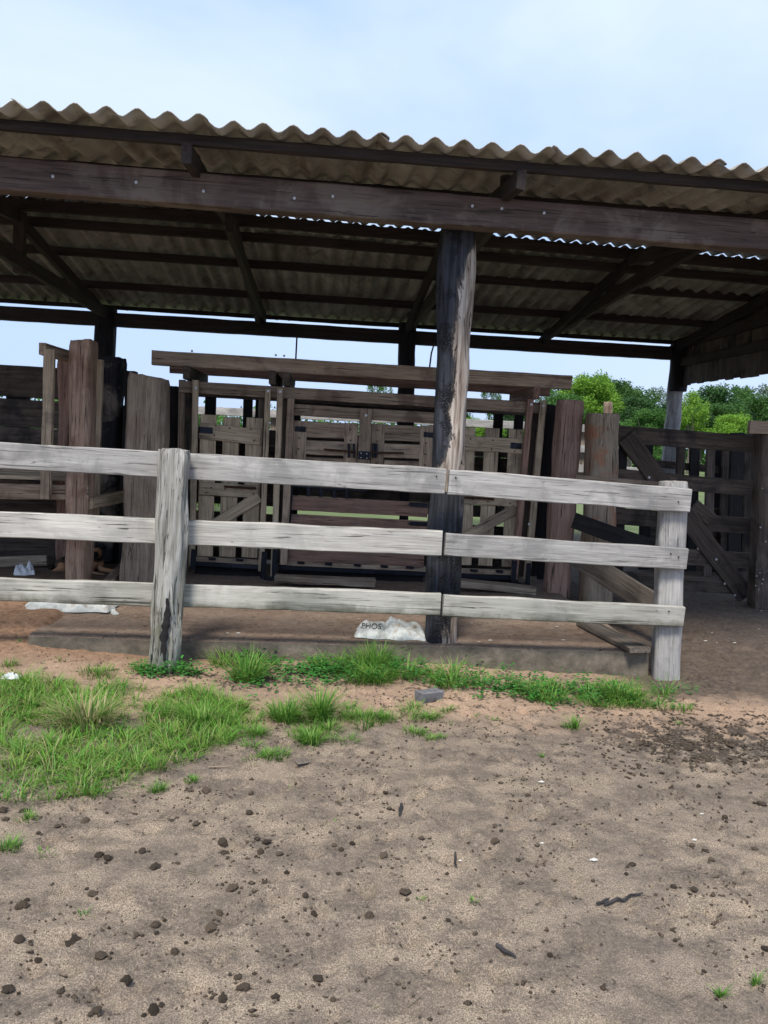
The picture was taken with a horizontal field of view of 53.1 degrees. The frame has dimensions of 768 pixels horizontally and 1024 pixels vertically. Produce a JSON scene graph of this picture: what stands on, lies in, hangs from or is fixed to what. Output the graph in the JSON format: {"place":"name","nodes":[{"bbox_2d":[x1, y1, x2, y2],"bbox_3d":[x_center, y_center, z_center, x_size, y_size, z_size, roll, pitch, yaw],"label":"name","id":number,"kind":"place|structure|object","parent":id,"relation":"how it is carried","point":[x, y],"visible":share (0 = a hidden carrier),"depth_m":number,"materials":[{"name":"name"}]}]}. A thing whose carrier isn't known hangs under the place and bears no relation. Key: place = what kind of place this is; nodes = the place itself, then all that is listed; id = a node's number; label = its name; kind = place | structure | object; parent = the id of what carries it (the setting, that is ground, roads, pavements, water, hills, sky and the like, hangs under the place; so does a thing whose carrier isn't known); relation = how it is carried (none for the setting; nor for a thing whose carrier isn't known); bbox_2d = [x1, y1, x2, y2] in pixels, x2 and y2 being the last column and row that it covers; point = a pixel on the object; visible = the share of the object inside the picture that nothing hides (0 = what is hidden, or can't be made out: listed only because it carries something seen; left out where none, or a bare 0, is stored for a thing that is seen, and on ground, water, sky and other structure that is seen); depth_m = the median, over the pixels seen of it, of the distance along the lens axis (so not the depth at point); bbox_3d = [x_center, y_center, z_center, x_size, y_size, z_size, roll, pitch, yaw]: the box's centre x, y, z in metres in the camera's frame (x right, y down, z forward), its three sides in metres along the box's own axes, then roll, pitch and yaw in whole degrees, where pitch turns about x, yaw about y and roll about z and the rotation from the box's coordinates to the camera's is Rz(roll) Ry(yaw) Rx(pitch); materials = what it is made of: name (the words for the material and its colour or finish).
{"place":"outdoors","nodes":[
{"label":"outdoors","id":0,"kind":"place"},
{"bbox_2d":[28,558,647,676],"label":"concrete floor","id":1,"kind":"structure","parent":0,"point":[524,645],"depth_m":5.75,"materials":[{"name":"concrete"}]},
{"bbox_2d":[25,602,118,612],"bbox_3d":[-2.527,0.713,6.215,0.705,0.116,0.370,2,5,-9],"label":"plastic sack","id":2,"kind":"object","parent":1,"relation":"on","point":[62,607],"visible":0.46,"depth_m":6.07,"materials":[{"name":"plastic"}]},
{"bbox_2d":[65,339,98,579],"bbox_3d":[-2.771,-0.459,7.036,0.224,2.215,0.276,3,5,-5],"label":"corral post","id":3,"kind":"object","parent":1,"relation":"on","point":[82,400],"visible":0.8,"depth_m":6.92,"materials":[{"name":"brown wood"}]},
{"bbox_2d":[0,343,89,499],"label":"loading platform","id":4,"kind":"structure","parent":3,"relation":"attached to","point":[45,489],"depth_m":6.88,"materials":[{"name":"beige wood"}]},
{"bbox_2d":[94,359,103,514],"bbox_3d":[-2.757,-0.617,7.397,0.064,1.685,0.052,3,5,-5],"label":"plank","id":5,"kind":"object","parent":3,"relation":"attached to","point":[99,385],"visible":0.51,"depth_m":7.35,"materials":[{"name":"beige wood"}]},
{"bbox_2d":[89,490,123,508],"bbox_3d":[-2.683,-0.124,7.496,0.091,0.107,0.965,3,6,3],"label":"timber stub","id":6,"kind":"object","parent":3,"relation":"attached to","point":[104,500],"visible":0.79,"depth_m":7.33,"materials":[{"name":"beige wood"}]},
{"bbox_2d":[94,356,126,561],"bbox_3d":[-2.944,-0.562,8.217,0.273,2.164,0.269,3,5,-5],"label":"corral post","id":7,"kind":"object","parent":1,"relation":"on","point":[115,368],"visible":0.44,"depth_m":8.08,"materials":[{"name":"brown wood"}]},
{"bbox_2d":[103,563,119,580],"bbox_3d":[-2.710,0.602,7.892,0.104,0.080,1.436,2,5,-11],"label":"loose plank","id":8,"kind":"object","parent":1,"relation":"on","point":[113,575],"visible":0.36,"depth_m":7.45,"materials":[{"name":"grey wood"}]},
{"bbox_2d":[119,372,169,582],"bbox_3d":[-2.259,-0.317,7.291,0.390,1.974,0.272,3,5,-5],"label":"corral post","id":9,"kind":"object","parent":1,"relation":"on","point":[148,416],"visible":0.64,"depth_m":7.16,"materials":[{"name":"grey wood"}]},
{"bbox_2d":[169,386,178,447],"bbox_3d":[-2.243,-0.352,8.148,0.159,1.950,0.152,2,5,-5],"label":"corral post","id":10,"kind":"object","parent":1,"relation":"on","point":[174,395],"visible":0.13,"depth_m":8.02,"materials":[{"name":"black wood"}]},
{"bbox_2d":[274,574,375,587],"bbox_3d":[-0.584,0.681,7.658,1.005,0.078,0.164,3,5,-5],"label":"floor timber","id":11,"kind":"object","parent":1,"relation":"on","point":[369,582],"visible":1,"depth_m":7.59,"materials":[{"name":"grey wood"}]},
{"bbox_2d":[151,350,572,584],"bbox_3d":[-0.242,-0.432,8.392,4.350,2.346,1.174,2,5,-5],"label":"cattle chute","id":12,"kind":"object","parent":1,"relation":"on","point":[295,437],"visible":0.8,"depth_m":7.98,"materials":[{"name":"brown wood"}]},
{"bbox_2d":[197,414,262,557],"bbox_3d":[-1.576,-0.256,7.882,0.662,1.458,0.090,2,5,-5],"label":"picket door","id":13,"kind":"structure","parent":12,"relation":"in","point":[230,433],"depth_m":7.88,"materials":[{"name":"beige wood"}]},
{"bbox_2d":[462,427,522,566],"bbox_3d":[1.057,-0.149,8.111,0.813,1.478,0.090,1,5,-5],"label":"picket door","id":14,"kind":"structure","parent":12,"relation":"in","point":[491,444],"depth_m":8.12,"materials":[{"name":"beige wood"}]},
{"bbox_2d":[0,98,767,643],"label":"open shed","id":15,"kind":"structure","parent":1,"relation":"on","point":[106,212],"depth_m":7.56,"materials":[{"name":"corrugated fibre cement"},{"name":"dark wood"},{"name":"black wood"}]},
{"bbox_2d":[354,616,425,640],"bbox_3d":[0.052,0.871,5.912,0.553,0.125,0.426,3,5,0],"label":"feed sack","id":16,"kind":"object","parent":1,"relation":"on","point":[391,627],"visible":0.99,"depth_m":5.77,"materials":[{"name":"white plastic"}]},
{"bbox_2d":[461,578,536,594],"bbox_3d":[1.141,0.759,7.809,0.791,0.080,0.166,6,5,-5],"label":"floor timber","id":17,"kind":"object","parent":1,"relation":"on","point":[498,586],"visible":0.92,"depth_m":7.75,"materials":[{"name":"grey wood"}]},
{"bbox_2d":[531,404,555,579],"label":"raceway boards","id":18,"kind":"object","parent":1,"relation":"on","point":[537,569],"visible":0.51,"depth_m":8.47,"materials":[{"name":"black wood"}]},
{"bbox_2d":[543,399,583,597],"bbox_3d":[1.852,-0.139,7.953,0.275,2.032,0.281,3,5,-5],"label":"corral post","id":19,"kind":"object","parent":1,"relation":"on","point":[567,435],"visible":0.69,"depth_m":7.84,"materials":[{"name":"brown wood"}]},
{"bbox_2d":[579,413,619,601],"bbox_3d":[2.179,-0.044,7.786,0.327,1.910,0.323,0,5,-5],"label":"corral post","id":20,"kind":"object","parent":1,"relation":"on","point":[601,453],"visible":0.55,"depth_m":7.62,"materials":[{"name":"brown wood"}]},
{"bbox_2d":[571,513,655,545],"bbox_3d":[2.242,0.228,7.383,0.881,0.159,0.038,21,12,21],"label":"leaning plank","id":21,"kind":"object","parent":20,"relation":"attached to","point":[597,528],"visible":0.69,"depth_m":7.40,"materials":[{"name":"black wood"}]},
{"bbox_2d":[576,475,658,484],"bbox_3d":[2.286,-0.303,7.394,0.859,0.040,0.052,6,6,15],"label":"thin rail","id":22,"kind":"object","parent":20,"relation":"attached to","point":[631,481],"visible":0.85,"depth_m":7.38,"materials":[{"name":"brown wood"}]},
{"bbox_2d":[576,623,650,652],"bbox_3d":[1.797,0.978,6.077,0.176,0.042,0.847,2,5,-13],"label":"loose plank","id":23,"kind":"object","parent":1,"relation":"on","point":[618,639],"visible":0.93,"depth_m":5.94,"materials":[{"name":"wood"}]},
{"bbox_2d":[0,456,767,1023],"bbox_3d":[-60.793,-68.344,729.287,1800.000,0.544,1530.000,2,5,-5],"label":"ground","id":24,"kind":"structure","parent":0,"point":[668,984],"depth_m":2.95,"materials":[{"name":"soil"}]},
{"bbox_2d":[1,984,14,993],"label":"dung clod","id":25,"kind":"object","parent":24,"relation":"on","point":[7,988],"visible":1,"depth_m":2.17,"materials":[{"name":"soil"}]},
{"bbox_2d":[1,672,20,679],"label":"plastic scrap","id":26,"kind":"object","parent":24,"relation":"on","point":[12,675],"visible":0.73,"depth_m":4.76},
{"bbox_2d":[13,934,24,943],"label":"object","id":27,"kind":"object","parent":24,"relation":"on","point":[18,938],"visible":1,"depth_m":2.35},
{"bbox_2d":[14,900,30,909],"bbox_3d":[-1.200,1.298,2.549,0.048,0.024,0.044,-5,1,16],"label":"dung clod","id":28,"kind":"object","parent":24,"relation":"on","point":[21,904],"visible":1,"depth_m":2.54,"materials":[{"name":"soil"}]},
{"bbox_2d":[13,560,34,575],"bbox_3d":[-3.447,0.542,7.361,0.201,0.162,0.151,0,6,-25],"label":"plastic bag","id":29,"kind":"object","parent":24,"relation":"on","point":[22,570],"visible":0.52,"depth_m":7.33,"materials":[{"name":"plastic"}]},
{"bbox_2d":[0,555,48,566],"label":"loose plank","id":30,"kind":"object","parent":24,"relation":"on","point":[14,561],"visible":0.83,"depth_m":7.71,"materials":[{"name":"grey wood"}]},
{"bbox_2d":[0,365,123,557],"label":"plank wall","id":31,"kind":"structure","parent":24,"relation":"on","point":[21,411],"depth_m":8.26,"materials":[{"name":"brown wood"}]},
{"bbox_2d":[55,360,68,560],"bbox_3d":[-3.312,-0.441,7.951,0.149,2.235,0.151,2,5,-5],"label":"corral post","id":32,"kind":"object","parent":24,"relation":"on","point":[63,432],"visible":0.41,"depth_m":7.84,"materials":[{"name":"brown wood"}]},
{"bbox_2d":[65,935,81,946],"bbox_3d":[-0.959,1.336,2.381,0.060,0.020,0.058,6,6,29],"label":"dung clod","id":33,"kind":"object","parent":24,"relation":"on","point":[73,939],"visible":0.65,"depth_m":2.38,"materials":[{"name":"soil"}]},
{"bbox_2d":[48,545,114,574],"bbox_3d":[-3.005,0.478,7.692,0.697,0.317,0.399,2,5,-5],"label":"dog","id":34,"kind":"object","parent":24,"relation":"on","point":[59,564],"visible":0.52,"depth_m":7.67},
{"bbox_2d":[80,817,89,823],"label":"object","id":35,"kind":"object","parent":24,"relation":"on","point":[84,820],"visible":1,"depth_m":3.13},
{"bbox_2d":[28,684,145,734],"bbox_3d":[-1.563,1.059,4.080,0.677,0.251,0.688,2,5,-5],"label":"grass tussock","id":36,"kind":"object","parent":24,"relation":"on","point":[82,715],"depth_m":4.08,"materials":[{"name":"plant"}]},
{"bbox_2d":[87,890,98,896],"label":"dung clod","id":37,"kind":"object","parent":24,"relation":"on","point":[92,893],"visible":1,"depth_m":2.64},
{"bbox_2d":[91,1006,101,1014],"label":"dung clod","id":38,"kind":"object","parent":24,"relation":"on","point":[96,1010],"visible":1,"depth_m":2.08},
{"bbox_2d":[94,851,103,857],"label":"dung clod","id":39,"kind":"object","parent":24,"relation":"on","point":[98,854],"visible":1,"depth_m":2.87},
{"bbox_2d":[94,951,107,959],"bbox_3d":[-0.857,1.335,2.317,0.043,0.015,0.032,9,10,15],"label":"dung clod","id":40,"kind":"object","parent":24,"relation":"on","point":[100,955],"visible":1,"depth_m":2.31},
{"bbox_2d":[103,855,112,861],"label":"dung clod","id":41,"kind":"object","parent":24,"relation":"on","point":[107,858],"visible":1,"depth_m":2.86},
{"bbox_2d":[120,974,132,985],"bbox_3d":[-0.741,1.343,2.209,0.033,0.019,0.031,6,6,28],"label":"dung clod","id":42,"kind":"object","parent":24,"relation":"on","point":[127,979],"visible":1,"depth_m":2.20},
{"bbox_2d":[118,370,137,563],"bbox_3d":[-2.695,-0.462,8.096,0.144,2.029,0.139,3,5,-5],"label":"corral post","id":43,"kind":"object","parent":24,"relation":"on","point":[126,373],"visible":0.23,"depth_m":8.01,"materials":[{"name":"black wood"}]},
{"bbox_2d":[148,1003,158,1015],"bbox_3d":[-0.638,1.374,2.124,0.030,0.020,0.042,-8,17,-23],"label":"dung clod","id":44,"kind":"object","parent":24,"relation":"on","point":[153,1009],"visible":1,"depth_m":2.12,"materials":[{"name":"soil"}]},
{"bbox_2d":[149,862,160,870],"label":"dung clod","id":45,"kind":"object","parent":24,"relation":"on","point":[154,866],"visible":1,"depth_m":2.82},
{"bbox_2d":[149,921,161,927],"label":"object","id":46,"kind":"object","parent":24,"relation":"on","point":[154,924],"visible":1,"depth_m":2.50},
{"bbox_2d":[170,947,179,955],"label":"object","id":47,"kind":"object","parent":24,"relation":"on","point":[174,951],"visible":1,"depth_m":2.36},
{"bbox_2d":[158,696,243,730],"bbox_3d":[-1.004,1.097,4.218,0.548,0.197,0.518,2,5,-5],"label":"grass tussock","id":48,"kind":"object","parent":24,"relation":"on","point":[188,714],"depth_m":4.21,"materials":[{"name":"plant"}]},
{"bbox_2d":[201,786,211,793],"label":"dung clod","id":49,"kind":"object","parent":24,"relation":"on","point":[205,790],"visible":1,"depth_m":3.44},
{"bbox_2d":[205,922,217,931],"bbox_3d":[-0.562,1.344,2.494,0.043,0.017,0.041,1,2,-8],"label":"dung clod","id":50,"kind":"object","parent":24,"relation":"on","point":[210,926],"visible":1,"depth_m":2.49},
{"bbox_2d":[217,837,227,845],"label":"dung clod","id":51,"kind":"object","parent":24,"relation":"on","point":[222,841],"visible":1,"depth_m":3.00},
{"bbox_2d":[218,994,226,1002],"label":"dung clod","id":52,"kind":"object","parent":24,"relation":"on","point":[222,998],"visible":1,"depth_m":2.16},
{"bbox_2d":[225,883,238,891],"bbox_3d":[-0.541,1.331,2.724,0.045,0.018,0.050,-4,5,43],"label":"dung clod","id":53,"kind":"object","parent":24,"relation":"on","point":[232,887],"visible":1,"depth_m":2.72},
{"bbox_2d":[235,982,250,990],"bbox_3d":[-0.410,1.370,2.221,0.047,0.016,0.040,2,-4,-24],"label":"dung clod","id":54,"kind":"object","parent":24,"relation":"on","point":[244,986],"visible":1,"depth_m":2.21,"materials":[{"name":"soil"}]},
{"bbox_2d":[207,646,290,683],"bbox_3d":[-0.901,1.010,5.024,0.665,0.250,0.634,2,5,-5],"label":"grass tussock","id":55,"kind":"object","parent":24,"relation":"on","point":[243,678],"depth_m":5.03,"materials":[{"name":"plant"}]},
{"bbox_2d":[249,690,322,724],"bbox_3d":[-0.552,1.113,4.330,0.467,0.191,0.488,2,5,-5],"label":"grass tussock","id":56,"kind":"object","parent":24,"relation":"on","point":[288,708],"depth_m":4.33,"materials":[{"name":"plant"}]},
{"bbox_2d":[295,757,310,763],"bbox_3d":[-0.400,1.221,3.788,0.074,0.020,0.053,0,6,-28],"label":"leaf flake","id":57,"kind":"object","parent":24,"relation":"on","point":[303,760],"visible":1,"depth_m":3.78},
{"bbox_2d":[280,723,337,746],"bbox_3d":[-0.391,1.180,4.042,0.306,0.096,0.304,4,5,17],"label":"grass tussock","id":58,"kind":"object","parent":24,"relation":"on","point":[315,739],"depth_m":4.05,"materials":[{"name":"plant"}]},
{"bbox_2d":[312,975,322,982],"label":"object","id":59,"kind":"object","parent":24,"relation":"on","point":[318,978],"visible":1,"depth_m":2.29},
{"bbox_2d":[275,679,369,721],"bbox_3d":[-0.345,1.081,4.375,0.619,0.233,0.552,2,5,-5],"label":"grass tussock","id":60,"kind":"object","parent":24,"relation":"on","point":[322,708],"depth_m":4.40,"materials":[{"name":"plant"}]},
{"bbox_2d":[0,442,691,680],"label":"rail fence","id":61,"kind":"object","parent":24,"relation":"on","point":[171,531],"visible":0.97,"depth_m":5.32,"materials":[{"name":"grey wood"}]},
{"bbox_2d":[0,396,705,466],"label":"thicket","id":62,"kind":"object","parent":24,"relation":"on","point":[656,451],"visible":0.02,"depth_m":78.62,"materials":[{"name":"green plant"}]},
{"bbox_2d":[365,910,373,919],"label":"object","id":63,"kind":"object","parent":24,"relation":"on","point":[369,915],"visible":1,"depth_m":2.60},
{"bbox_2d":[365,363,392,423],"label":"broadleaf tree","id":64,"kind":"object","parent":24,"relation":"on","point":[378,387],"visible":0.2,"depth_m":78.86,"materials":[{"name":"green plant"}]},
{"bbox_2d":[341,636,418,669],"bbox_3d":[-0.035,0.989,5.409,0.684,0.257,0.649,4,5,10],"label":"grass tussock","id":65,"kind":"object","parent":24,"relation":"on","point":[373,651],"depth_m":5.43,"materials":[{"name":"plant"}]},
{"bbox_2d":[0,638,767,998],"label":"grass","id":66,"kind":"structure","parent":24,"relation":"on","point":[74,768],"depth_m":4.00,"materials":[{"name":"plant"}]},
{"bbox_2d":[0,646,767,1023],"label":"dung crumbs","id":67,"kind":"object","parent":24,"relation":"on","point":[672,746],"visible":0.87,"depth_m":3.53,"materials":[{"name":"soil"}]},
{"bbox_2d":[380,851,387,858],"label":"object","id":68,"kind":"object","parent":24,"relation":"on","point":[383,855],"visible":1,"depth_m":2.98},
{"bbox_2d":[399,888,411,894],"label":"dung clod","id":69,"kind":"object","parent":24,"relation":"on","point":[402,891],"visible":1,"depth_m":2.73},
{"bbox_2d":[124,641,695,710],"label":"grass","id":70,"kind":"structure","parent":24,"relation":"on","point":[628,696],"depth_m":5.17,"materials":[{"name":"plant"}]},
{"bbox_2d":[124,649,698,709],"bbox_3d":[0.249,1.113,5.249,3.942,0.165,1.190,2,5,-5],"label":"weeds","id":71,"kind":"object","parent":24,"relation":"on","point":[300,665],"visible":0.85,"depth_m":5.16,"materials":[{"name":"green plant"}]},
{"bbox_2d":[198,406,637,479],"bbox_3d":[0.190,-0.889,13.559,9.180,1.647,0.243,2,5,-5],"label":"fence","id":72,"kind":"object","parent":24,"relation":"on","point":[222,411],"visible":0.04,"depth_m":13.35,"materials":[{"name":"wood"}]},
{"bbox_2d":[414,687,443,703],"bbox_3d":[0.282,1.151,4.811,0.166,0.078,0.097,-2,7,-29],"label":"broken brick","id":73,"kind":"object","parent":24,"relation":"on","point":[431,695],"visible":0.95,"depth_m":4.78,"materials":[{"name":"grey concrete"}]},
{"bbox_2d":[468,416,507,436],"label":"broadleaf tree","id":74,"kind":"object","parent":24,"relation":"on","point":[479,431],"visible":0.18,"depth_m":59.19,"materials":[{"name":"green plant"}]},
{"bbox_2d":[480,392,501,418],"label":"broadleaf tree","id":75,"kind":"object","parent":24,"relation":"on","point":[486,395],"visible":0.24,"depth_m":94.97,"materials":[{"name":"green plant"}]},
{"bbox_2d":[490,837,499,843],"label":"dung clod","id":76,"kind":"object","parent":24,"relation":"on","point":[495,840],"visible":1,"depth_m":3.10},
{"bbox_2d":[486,414,524,437],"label":"broadleaf tree","id":77,"kind":"object","parent":24,"relation":"on","point":[508,417],"visible":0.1,"depth_m":79.26,"materials":[{"name":"green plant"}]},
{"bbox_2d":[495,943,515,957],"bbox_3d":[0.387,1.394,2.440,0.014,0.017,0.076,-2,7,-45],"label":"stick","id":78,"kind":"object","parent":24,"relation":"on","point":[502,948],"visible":1,"depth_m":2.44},
{"bbox_2d":[535,389,557,403],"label":"broadleaf tree","id":79,"kind":"object","parent":24,"relation":"on","point":[551,392],"visible":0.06,"depth_m":100.13,"materials":[{"name":"green plant"}]},
{"bbox_2d":[543,390,590,424],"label":"broadleaf tree","id":80,"kind":"object","parent":24,"relation":"on","point":[556,397],"visible":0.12,"depth_m":62.90,"materials":[{"name":"green plant"}]},
{"bbox_2d":[557,714,591,728],"bbox_3d":[1.137,1.237,4.561,0.273,0.108,0.207,1,6,-22],"label":"grass tussock","id":81,"kind":"object","parent":24,"relation":"on","point":[576,722],"depth_m":4.57,"materials":[{"name":"plant"}]},
{"bbox_2d":[557,369,625,414],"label":"broadleaf tree","id":82,"kind":"object","parent":24,"relation":"on","point":[603,391],"visible":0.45,"depth_m":66.19,"materials":[{"name":"green plant"}]},
{"bbox_2d":[603,402,612,412],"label":"post","id":83,"kind":"object","parent":24,"relation":"on","point":[607,407],"visible":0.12,"depth_m":12.69,"materials":[{"name":"brown wood"}]},
{"bbox_2d":[568,563,653,603],"bbox_3d":[2.077,0.612,6.953,0.037,0.218,1.086,-1,24,-34],"label":"leaning plank","id":84,"kind":"object","parent":24,"relation":"on","point":[622,585],"visible":0.56,"depth_m":6.88,"materials":[{"name":"wood"}]},
{"bbox_2d":[579,372,644,412],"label":"broadleaf tree","id":85,"kind":"object","parent":24,"relation":"on","point":[625,390],"visible":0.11,"depth_m":85.55,"materials":[{"name":"green plant"}]},
{"bbox_2d":[604,892,642,905],"bbox_3d":[0.856,1.381,2.743,0.173,0.025,0.011,0,6,-24],"label":"stick","id":86,"kind":"object","parent":24,"relation":"on","point":[619,899],"visible":1,"depth_m":2.73,"materials":[{"name":"wood"}]},
{"bbox_2d":[618,420,636,446],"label":"broadleaf tree","id":87,"kind":"object","parent":24,"relation":"on","point":[623,423],"visible":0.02,"depth_m":58.22,"materials":[{"name":"green plant"}]},
{"bbox_2d":[613,394,661,466],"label":"broadleaf tree","id":88,"kind":"object","parent":24,"relation":"on","point":[633,404],"visible":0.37,"depth_m":72.10,"materials":[{"name":"green plant"}]},
{"bbox_2d":[616,379,659,406],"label":"broadleaf tree","id":89,"kind":"object","parent":24,"relation":"on","point":[646,392],"visible":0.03,"depth_m":117.61,"materials":[{"name":"green plant"}]},
{"bbox_2d":[624,405,666,447],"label":"broadleaf tree","id":90,"kind":"object","parent":24,"relation":"on","point":[655,419],"visible":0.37,"depth_m":61.09,"materials":[{"name":"green plant"}]},
{"bbox_2d":[643,386,666,404],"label":"broadleaf tree","id":91,"kind":"object","parent":24,"relation":"on","point":[661,394],"visible":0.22,"depth_m":132.07,"materials":[{"name":"green plant"}]},
{"bbox_2d":[652,402,683,453],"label":"broadleaf tree","id":92,"kind":"object","parent":24,"relation":"on","point":[664,407],"visible":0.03,"depth_m":105.26,"materials":[{"name":"green plant"}]},
{"bbox_2d":[680,388,710,473],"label":"broadleaf tree","id":93,"kind":"object","parent":24,"relation":"on","point":[692,399],"visible":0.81,"depth_m":61.31,"materials":[{"name":"green plant"}]},
{"bbox_2d":[638,432,753,576],"bbox_3d":[4.713,-0.023,10.133,2.784,2.028,0.933,2,5,-5],"label":"slatted pen","id":94,"kind":"object","parent":24,"relation":"on","point":[729,465],"visible":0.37,"depth_m":10.08,"materials":[{"name":"black wood"}]},
{"bbox_2d":[681,413,719,463],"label":"broadleaf tree","id":95,"kind":"object","parent":24,"relation":"on","point":[711,420],"visible":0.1,"depth_m":76.58,"materials":[{"name":"green plant"}]},
{"bbox_2d":[687,382,750,413],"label":"broadleaf tree","id":96,"kind":"object","parent":24,"relation":"on","point":[712,394],"visible":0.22,"depth_m":90.84,"materials":[{"name":"green plant"}]},
{"bbox_2d":[691,400,752,418],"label":"broadleaf tree","id":97,"kind":"object","parent":24,"relation":"on","point":[716,410],"visible":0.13,"depth_m":83.61,"materials":[{"name":"green plant"}]},
{"bbox_2d":[704,411,751,433],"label":"broadleaf tree","id":98,"kind":"object","parent":24,"relation":"on","point":[728,424],"visible":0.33,"depth_m":57.15,"materials":[{"name":"green plant"}]},
{"bbox_2d":[722,384,754,400],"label":"broadleaf tree","id":99,"kind":"object","parent":24,"relation":"on","point":[743,392],"visible":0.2,"depth_m":106.88,"materials":[{"name":"green plant"}]},
{"bbox_2d":[728,390,767,427],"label":"broadleaf tree","id":100,"kind":"object","parent":24,"relation":"on","point":[759,406],"visible":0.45,"depth_m":71.74,"materials":[{"name":"green plant"}]},
{"bbox_2d":[745,383,767,399],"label":"broadleaf tree","id":101,"kind":"object","parent":24,"relation":"on","point":[764,391],"visible":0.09,"depth_m":122.13,"materials":[{"name":"green plant"}]},
{"bbox_2d":[747,434,767,608],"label":"gate post","id":102,"kind":"object","parent":24,"relation":"on","point":[757,588],"visible":0.98,"depth_m":7.89,"materials":[{"name":"brown wood"}]},
{"bbox_2d":[615,425,752,601],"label":"board gate","id":103,"kind":"structure","parent":102,"relation":"attached to","point":[703,521],"depth_m":8.09,"materials":[{"name":"brown wood"}]},
{"bbox_2d":[747,420,767,433],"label":"top rail","id":104,"kind":"object","parent":102,"relation":"attached to","point":[757,427],"visible":1,"depth_m":7.69,"materials":[{"name":"brown wood"}]},
{"bbox_2d":[0,0,767,452],"label":"sky","id":105,"kind":"structure","parent":0,"point":[680,80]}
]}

